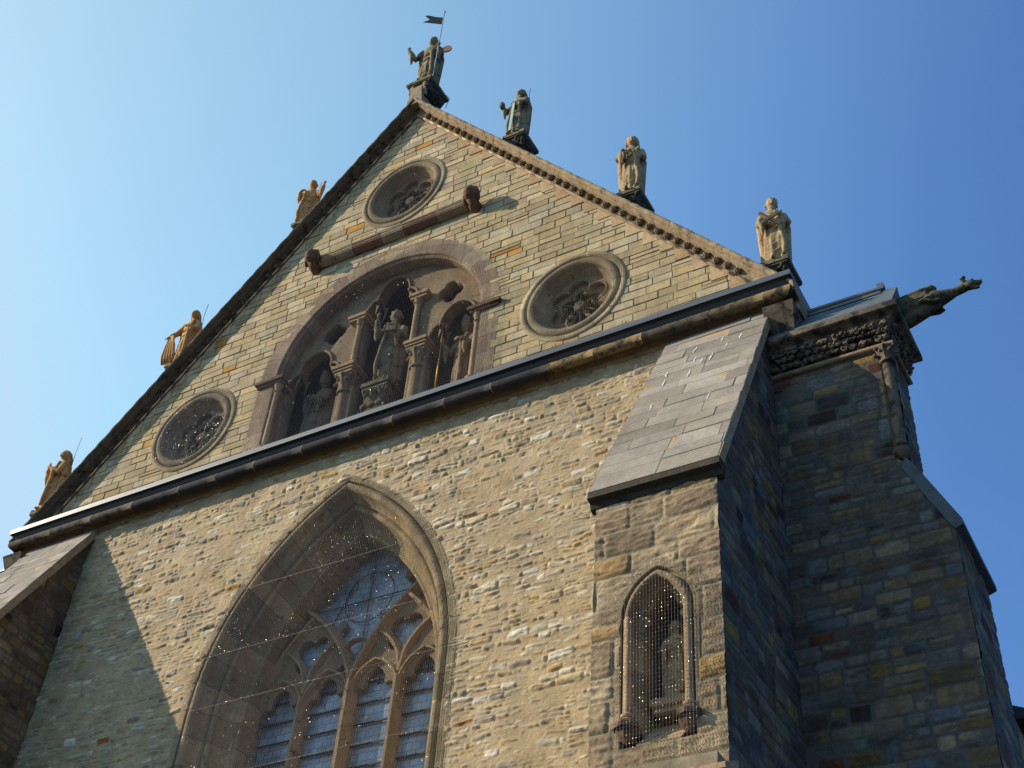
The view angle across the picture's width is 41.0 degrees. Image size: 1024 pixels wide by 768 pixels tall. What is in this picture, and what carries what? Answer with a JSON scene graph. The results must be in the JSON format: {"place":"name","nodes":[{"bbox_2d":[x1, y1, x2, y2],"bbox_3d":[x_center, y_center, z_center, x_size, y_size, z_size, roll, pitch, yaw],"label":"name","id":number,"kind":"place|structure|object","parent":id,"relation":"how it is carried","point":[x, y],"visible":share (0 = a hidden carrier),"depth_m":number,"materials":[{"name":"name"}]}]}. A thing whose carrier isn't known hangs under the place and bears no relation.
{"place":"outdoors","nodes":[
{"label":"outdoors","id":0,"kind":"place"},
{"bbox_2d":[0,74,1023,767],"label":"church","id":1,"kind":"structure","parent":0,"point":[732,434],"depth_m":21.28,"materials":[{"name":"stone"}]},
{"bbox_2d":[31,437,81,511],"bbox_3d":[-9.305,1.883,28.100,0.539,2.084,0.520,31,-49,-25],"label":"statue","id":2,"kind":"object","parent":1,"relation":"on","point":[58,474],"visible":0.64,"depth_m":27.89,"materials":[{"name":"stone"}]},
{"bbox_2d":[160,304,208,364],"bbox_3d":[-6.938,-1.039,29.192,0.728,2.005,0.526,-15,-47,20],"label":"statue","id":3,"kind":"object","parent":1,"relation":"on","point":[188,332],"visible":0.66,"depth_m":28.92,"materials":[{"name":"stone"}]},
{"bbox_2d":[151,388,231,467],"bbox_3d":[-6.204,0.826,26.490,1.920,1.924,0.015,-18,-48,23],"label":"bird net","id":4,"kind":"object","parent":1,"relation":"attached to","point":[191,428],"visible":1,"depth_m":26.45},
{"bbox_2d":[150,387,236,471],"bbox_3d":[-6.047,1.051,26.698,2.060,2.060,0.649,-18,-48,23],"label":"round window","id":5,"kind":"structure","parent":1,"relation":"in","point":[231,396],"depth_m":26.82,"materials":[{"name":"stone"}]},
{"bbox_2d":[166,474,453,767],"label":"bird net","id":6,"kind":"object","parent":1,"relation":"attached to","point":[326,643],"visible":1,"depth_m":20.82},
{"bbox_2d":[165,474,455,767],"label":"great window","id":7,"kind":"structure","parent":1,"relation":"in","point":[443,614],"depth_m":21.79,"materials":[{"name":"stone"}]},
{"bbox_2d":[295,180,326,221],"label":"statue","id":8,"kind":"object","parent":1,"relation":"on","point":[309,199],"visible":0.68,"depth_m":30.20,"materials":[{"name":"stone"}]},
{"bbox_2d":[298,369,333,433],"bbox_3d":[-3.690,0.516,25.980,0.614,2.134,0.620,7,-43,-1],"label":"statue","id":9,"kind":"object","parent":1,"relation":"on","point":[330,394],"visible":0.47,"depth_m":25.86,"materials":[{"name":"stone"}]},
{"bbox_2d":[241,239,490,452],"bbox_3d":[-2.578,-1.026,25.421,5.126,4.454,0.012,-18,-48,23],"label":"bird net","id":10,"kind":"object","parent":1,"relation":"attached to","point":[374,340],"visible":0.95,"depth_m":25.21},
{"bbox_2d":[373,309,408,384],"bbox_3d":[-2.281,-0.672,25.764,0.679,2.037,0.681,-9,-45,15],"label":"statue","id":11,"kind":"object","parent":1,"relation":"on","point":[395,350],"visible":0.76,"depth_m":25.58,"materials":[{"name":"grey stone"}]},
{"bbox_2d":[364,157,442,223],"bbox_3d":[-2.261,-4.025,28.297,1.920,1.919,0.013,-18,-48,23],"label":"bird net","id":12,"kind":"object","parent":1,"relation":"attached to","point":[402,192],"visible":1,"depth_m":28.25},
{"bbox_2d":[362,157,446,227],"bbox_3d":[-2.105,-3.802,28.506,2.060,2.060,0.649,-18,-48,23],"label":"round window","id":13,"kind":"structure","parent":1,"relation":"in","point":[439,183],"depth_m":28.64,"materials":[{"name":"stone"}]},
{"bbox_2d":[407,11,451,108],"bbox_3d":[-1.925,-7.500,31.773,1.102,3.328,0.633,-8,-44,13],"label":"statue","id":14,"kind":"object","parent":1,"relation":"on","point":[430,59],"visible":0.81,"depth_m":31.66,"materials":[{"name":"grey stone"}]},
{"bbox_2d":[434,314,473,387],"bbox_3d":[-0.881,-0.474,24.722,0.694,2.134,0.652,-29,-53,31],"label":"statue","id":15,"kind":"object","parent":1,"relation":"on","point":[466,360],"visible":0.48,"depth_m":24.60,"materials":[{"name":"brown stone"}]},
{"bbox_2d":[499,88,531,134],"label":"statue","id":16,"kind":"object","parent":1,"relation":"on","point":[518,111],"visible":0.82,"depth_m":28.02,"materials":[{"name":"grey stone"}]},
{"bbox_2d":[522,252,621,336],"bbox_3d":[1.013,-1.548,23.247,1.920,1.919,0.012,-18,-48,23],"label":"bird net","id":17,"kind":"object","parent":1,"relation":"attached to","point":[568,294],"visible":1,"depth_m":23.23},
{"bbox_2d":[520,251,626,341],"bbox_3d":[1.169,-1.325,23.456,2.060,2.060,0.649,-18,-48,23],"label":"round window","id":18,"kind":"structure","parent":1,"relation":"in","point":[608,281],"depth_m":23.57,"materials":[{"name":"stone"}]},
{"bbox_2d":[615,136,646,192],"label":"statue","id":19,"kind":"object","parent":1,"relation":"on","point":[631,158],"visible":0.87,"depth_m":24.88,"materials":[{"name":"beige stone"}]},
{"bbox_2d":[608,555,697,752],"bbox_3d":[1.483,2.752,14.502,0.982,2.348,0.011,-18,-48,23],"label":"bird net","id":20,"kind":"object","parent":1,"relation":"hanging from","point":[651,657],"visible":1,"depth_m":14.38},
{"bbox_2d":[659,620,684,696],"bbox_3d":[1.793,3.021,14.892,0.355,1.043,0.333,-7,-44,13],"label":"statue","id":21,"kind":"object","parent":1,"relation":"on","point":[671,654],"visible":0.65,"depth_m":14.82,"materials":[{"name":"beige stone"}]},
{"bbox_2d":[755,197,791,261],"bbox_3d":[4.193,-2.447,21.925,0.567,1.764,0.513,-2,-43,8],"label":"statue","id":22,"kind":"object","parent":1,"relation":"on","point":[773,227],"visible":0.88,"depth_m":21.75,"materials":[{"name":"beige stone"}]},
{"bbox_2d":[0,0,1023,706],"label":"sky","id":23,"kind":"structure","parent":0,"point":[155,154],"materials":[{"name":"blue"}]}
]}

